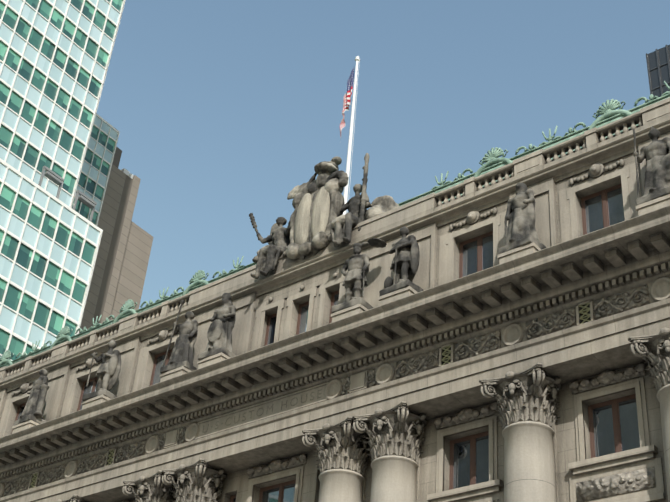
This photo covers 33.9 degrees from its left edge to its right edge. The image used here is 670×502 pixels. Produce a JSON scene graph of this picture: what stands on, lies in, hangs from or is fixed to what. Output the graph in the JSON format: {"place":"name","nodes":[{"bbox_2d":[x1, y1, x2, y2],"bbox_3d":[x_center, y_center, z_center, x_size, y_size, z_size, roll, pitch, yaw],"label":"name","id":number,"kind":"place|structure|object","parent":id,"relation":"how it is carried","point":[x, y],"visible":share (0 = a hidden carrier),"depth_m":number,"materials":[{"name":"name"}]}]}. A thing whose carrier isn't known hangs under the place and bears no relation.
{"place":"outdoors","nodes":[
{"label":"outdoors","id":0,"kind":"place"},
{"bbox_2d":[0,0,119,356],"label":"spandrel panels","id":1,"kind":"object","parent":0,"point":[19,274],"visible":0.29,"depth_m":97.05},
{"bbox_2d":[0,0,122,359],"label":"windows","id":2,"kind":"structure","parent":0,"point":[24,255],"depth_m":97.77,"materials":[{"name":"green glass"}]},
{"bbox_2d":[0,0,125,360],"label":"window mullions","id":3,"kind":"object","parent":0,"point":[45,211],"visible":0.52,"depth_m":97.29,"materials":[{"name":"silver metal"}]},
{"bbox_2d":[38,166,96,221],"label":"tower davits","id":4,"kind":"object","parent":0,"point":[57,179],"visible":0.77,"depth_m":95.19,"materials":[{"name":"grey metal"}]},
{"bbox_2d":[30,304,590,487],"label":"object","id":5,"kind":"object","parent":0,"point":[588,312],"visible":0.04,"depth_m":32.14,"materials":[{"name":"beige stone"}]},
{"bbox_2d":[0,152,642,435],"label":"window surround","id":6,"kind":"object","parent":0,"point":[307,283],"depth_m":39.75,"materials":[{"name":"beige stone"}]},
{"bbox_2d":[12,184,621,431],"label":"window frames","id":7,"kind":"structure","parent":6,"relation":"in","point":[605,210],"depth_m":36.33,"materials":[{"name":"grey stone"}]},
{"bbox_2d":[17,187,624,419],"bbox_3d":[-1.028,2.614,39.898,43.120,1.800,0.012,-21,-42,33],"label":"attic window glass","id":8,"kind":"object","parent":7,"relation":"in","point":[594,215],"visible":0.27,"depth_m":35.84,"materials":[{"name":"black glass"}]},
{"bbox_2d":[11,159,623,396],"bbox_3d":[-1.228,1.145,40.431,43.660,0.610,0.355,-21,-42,33],"label":"carved ornament","id":9,"kind":"object","parent":6,"relation":"attached to","point":[595,171],"visible":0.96,"depth_m":36.31,"materials":[{"name":"beige stone"}]},
{"bbox_2d":[0,97,669,381],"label":"parapet","id":10,"kind":"structure","parent":6,"relation":"on","point":[650,115],"depth_m":38.70,"materials":[{"name":"beige stone"}]},
{"bbox_2d":[7,117,642,376],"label":"custom house balusters","id":11,"kind":"object","parent":10,"relation":"attached to","point":[146,318],"visible":0.56,"depth_m":37.36,"materials":[{"name":"beige stone"}]},
{"bbox_2d":[0,81,669,367],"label":"roof cresting","id":12,"kind":"object","parent":10,"relation":"on","point":[608,112],"visible":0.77,"depth_m":40.02,"materials":[{"name":"green metal"}]},
{"bbox_2d":[252,162,398,262],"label":"sculpture","id":13,"kind":"object","parent":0,"point":[334,189],"visible":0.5,"depth_m":41.02,"materials":[{"name":"beige stone"}]},
{"bbox_2d":[294,186,329,244],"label":"shield","id":14,"kind":"object","parent":13,"relation":"in","point":[320,214],"visible":0.71,"depth_m":41.35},
{"bbox_2d":[96,0,669,308],"label":"sky","id":15,"kind":"structure","parent":0,"point":[220,109],"materials":[{"name":"blue"}]},
{"bbox_2d":[129,362,667,501],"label":"wall","id":16,"kind":"structure","parent":0,"point":[236,483],"depth_m":31.08,"materials":[{"name":"beige stone"}]},
{"bbox_2d":[0,205,669,501],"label":"cornice","id":17,"kind":"structure","parent":16,"relation":"attached to","point":[628,254],"depth_m":33.36,"materials":[{"name":"beige stone"}]},
{"bbox_2d":[197,385,326,436],"bbox_3d":[-2.473,5.325,36.350,5.740,0.510,0.034,-21,-42,33],"label":"inscription","id":18,"kind":"object","parent":17,"relation":"attached to","point":[277,406],"visible":0.96,"depth_m":36.26,"materials":[{"name":"stone"}]},
{"bbox_2d":[30,302,589,487],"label":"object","id":19,"kind":"object","parent":17,"relation":"in","point":[443,359],"visible":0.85,"depth_m":32.23,"materials":[{"name":"beige stone"}]},
{"bbox_2d":[0,277,669,497],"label":"frieze medallions","id":20,"kind":"object","parent":17,"relation":"attached to","point":[513,334],"visible":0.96,"depth_m":34.56,"materials":[{"name":"beige stone"}]},
{"bbox_2d":[122,363,655,501],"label":"carved relief","id":21,"kind":"object","parent":16,"relation":"attached to","point":[621,483],"visible":0.96,"depth_m":29.42},
{"bbox_2d":[218,377,665,501],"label":"custom house window surrounds","id":22,"kind":"object","parent":16,"relation":"attached to","point":[583,468],"visible":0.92,"depth_m":29.37,"materials":[{"name":"beige stone"}]},
{"bbox_2d":[230,394,635,501],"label":"window frames","id":23,"kind":"structure","parent":22,"relation":"in","point":[616,426],"depth_m":31.31,"materials":[{"name":"brown wood"}]},
{"bbox_2d":[233,398,639,501],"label":"window panes","id":24,"kind":"structure","parent":23,"relation":"in","point":[604,431],"depth_m":29.72,"materials":[{"name":"grey glass"}]},
{"bbox_2d":[318,384,669,501],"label":"column shafts","id":25,"kind":"object","parent":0,"point":[528,451],"visible":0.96,"depth_m":29.33,"materials":[{"name":"beige stone"}]},
{"bbox_2d":[505,448,669,486],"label":"column joints","id":26,"kind":"object","parent":25,"relation":"attached to","point":[536,479],"visible":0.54,"depth_m":28.53,"materials":[{"name":"grey stone"}]},
{"bbox_2d":[442,124,637,202],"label":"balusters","id":27,"kind":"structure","parent":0,"point":[551,159],"depth_m":36.73,"materials":[{"name":"beige stone"}]},
{"bbox_2d":[442,126,638,203],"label":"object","id":28,"kind":"object","parent":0,"point":[552,160],"depth_m":35.43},
{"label":"custom house","id":29,"kind":"object","parent":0,"visible":0},
{"bbox_2d":[249,153,369,278],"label":"statues","id":30,"kind":"object","parent":29,"relation":"attached to","point":[277,239],"visible":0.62,"depth_m":41.37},
{"bbox_2d":[343,56,359,214],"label":"flagpole","id":31,"kind":"object","parent":29,"relation":"on","point":[353,110],"visible":0.65,"depth_m":46.21,"materials":[{"name":"white metal"}]},
{"bbox_2d":[340,68,353,135],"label":"flag","id":32,"kind":"object","parent":31,"relation":"attached to","point":[347,99],"visible":1,"depth_m":47.68,"materials":[{"name":"fabric"}]},
{"bbox_3d":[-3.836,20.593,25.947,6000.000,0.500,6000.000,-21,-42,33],"label":"ground","id":33,"kind":"structure","parent":0,"visible":0},
{"bbox_2d":[79,164,152,332],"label":"building","id":34,"kind":"structure","parent":33,"relation":"on","point":[120,268],"depth_m":140.88,"materials":[{"name":"beige concrete"}]},
{"bbox_2d":[112,146,121,167],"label":"tan penthouse","id":35,"kind":"object","parent":34,"relation":"on","point":[117,156],"visible":0.07,"depth_m":147.48,"materials":[{"name":"concrete"}]},
{"bbox_2d":[121,168,132,178],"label":"roof plant","id":36,"kind":"object","parent":34,"relation":"on","point":[125,171],"visible":0.43,"depth_m":146.47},
{"bbox_2d":[648,45,669,97],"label":"dark tower body","id":37,"kind":"structure","parent":33,"relation":"on","point":[664,69],"depth_m":163.76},
{"bbox_2d":[646,45,669,94],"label":"dark tower mullions","id":38,"kind":"object","parent":37,"relation":"attached to","point":[659,72],"visible":0.4,"depth_m":163.67,"materials":[{"name":"grey metal"}]},
{"bbox_3d":[-6.143,17.288,24.522,62.000,3.000,10.200,-21,-42,33],"label":"custom house","id":39,"kind":"object","parent":33,"relation":"on","visible":0},
{"bbox_2d":[4,284,648,496],"bbox_3d":[-2.491,5.312,36.333,62.047,0.610,0.091,-21,-42,33],"label":"frieze ornament","id":40,"kind":"object","parent":39,"relation":"attached to","point":[630,299],"visible":0.94,"depth_m":32.02,"materials":[{"name":"beige stone"}]},
{"bbox_2d":[0,119,669,437],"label":"wall","id":41,"kind":"structure","parent":39,"relation":"on","point":[423,230],"depth_m":38.18,"materials":[{"name":"beige stone"}]},
{"bbox_2d":[14,369,48,425],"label":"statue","id":42,"kind":"object","parent":41,"relation":"on","point":[33,409],"visible":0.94,"depth_m":46.45,"materials":[{"name":"stone"}]},
{"bbox_2d":[82,339,120,400],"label":"statue cloak sword","id":43,"kind":"object","parent":41,"relation":"on","point":[107,373],"visible":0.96,"depth_m":44.28,"materials":[{"name":"stone"}]},
{"bbox_2d":[160,300,197,373],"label":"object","id":44,"kind":"object","parent":41,"relation":"on","point":[182,350],"visible":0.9,"depth_m":41.78,"materials":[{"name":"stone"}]},
{"bbox_2d":[198,293,235,359],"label":"statue shield","id":45,"kind":"object","parent":41,"relation":"on","point":[222,320],"visible":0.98,"depth_m":40.53,"materials":[{"name":"stone"}]},
{"bbox_2d":[331,238,386,312],"bbox_3d":[0.906,0.848,37.397,1.808,2.871,0.907,-21,-42,33],"label":"cavalier statue","id":46,"kind":"object","parent":41,"relation":"on","point":[357,264],"visible":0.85,"depth_m":37.36,"materials":[{"name":"stone"}]},
{"bbox_2d":[379,226,423,295],"bbox_3d":[2.254,0.331,36.430,1.251,2.829,0.850,-25,-44,37],"label":"statue","id":47,"kind":"object","parent":41,"relation":"on","point":[405,261],"visible":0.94,"depth_m":36.08,"materials":[{"name":"stone"}]},
{"bbox_2d":[498,183,545,253],"bbox_3d":[5.721,-1.032,33.923,0.913,2.771,1.239,32,-42,-34],"label":"statue","id":48,"kind":"object","parent":41,"relation":"on","point":[520,230],"visible":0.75,"depth_m":33.58,"materials":[{"name":"stone"}]},
{"bbox_2d":[633,127,669,205],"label":"britannia statue","id":49,"kind":"object","parent":41,"relation":"on","point":[655,153],"visible":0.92,"depth_m":31.20,"materials":[{"name":"stone"}]},
{"bbox_2d":[56,327,669,501],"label":"column capitals","id":50,"kind":"object","parent":39,"relation":"attached to","point":[530,394],"visible":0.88,"depth_m":32.47,"materials":[{"name":"stone"}]}
]}

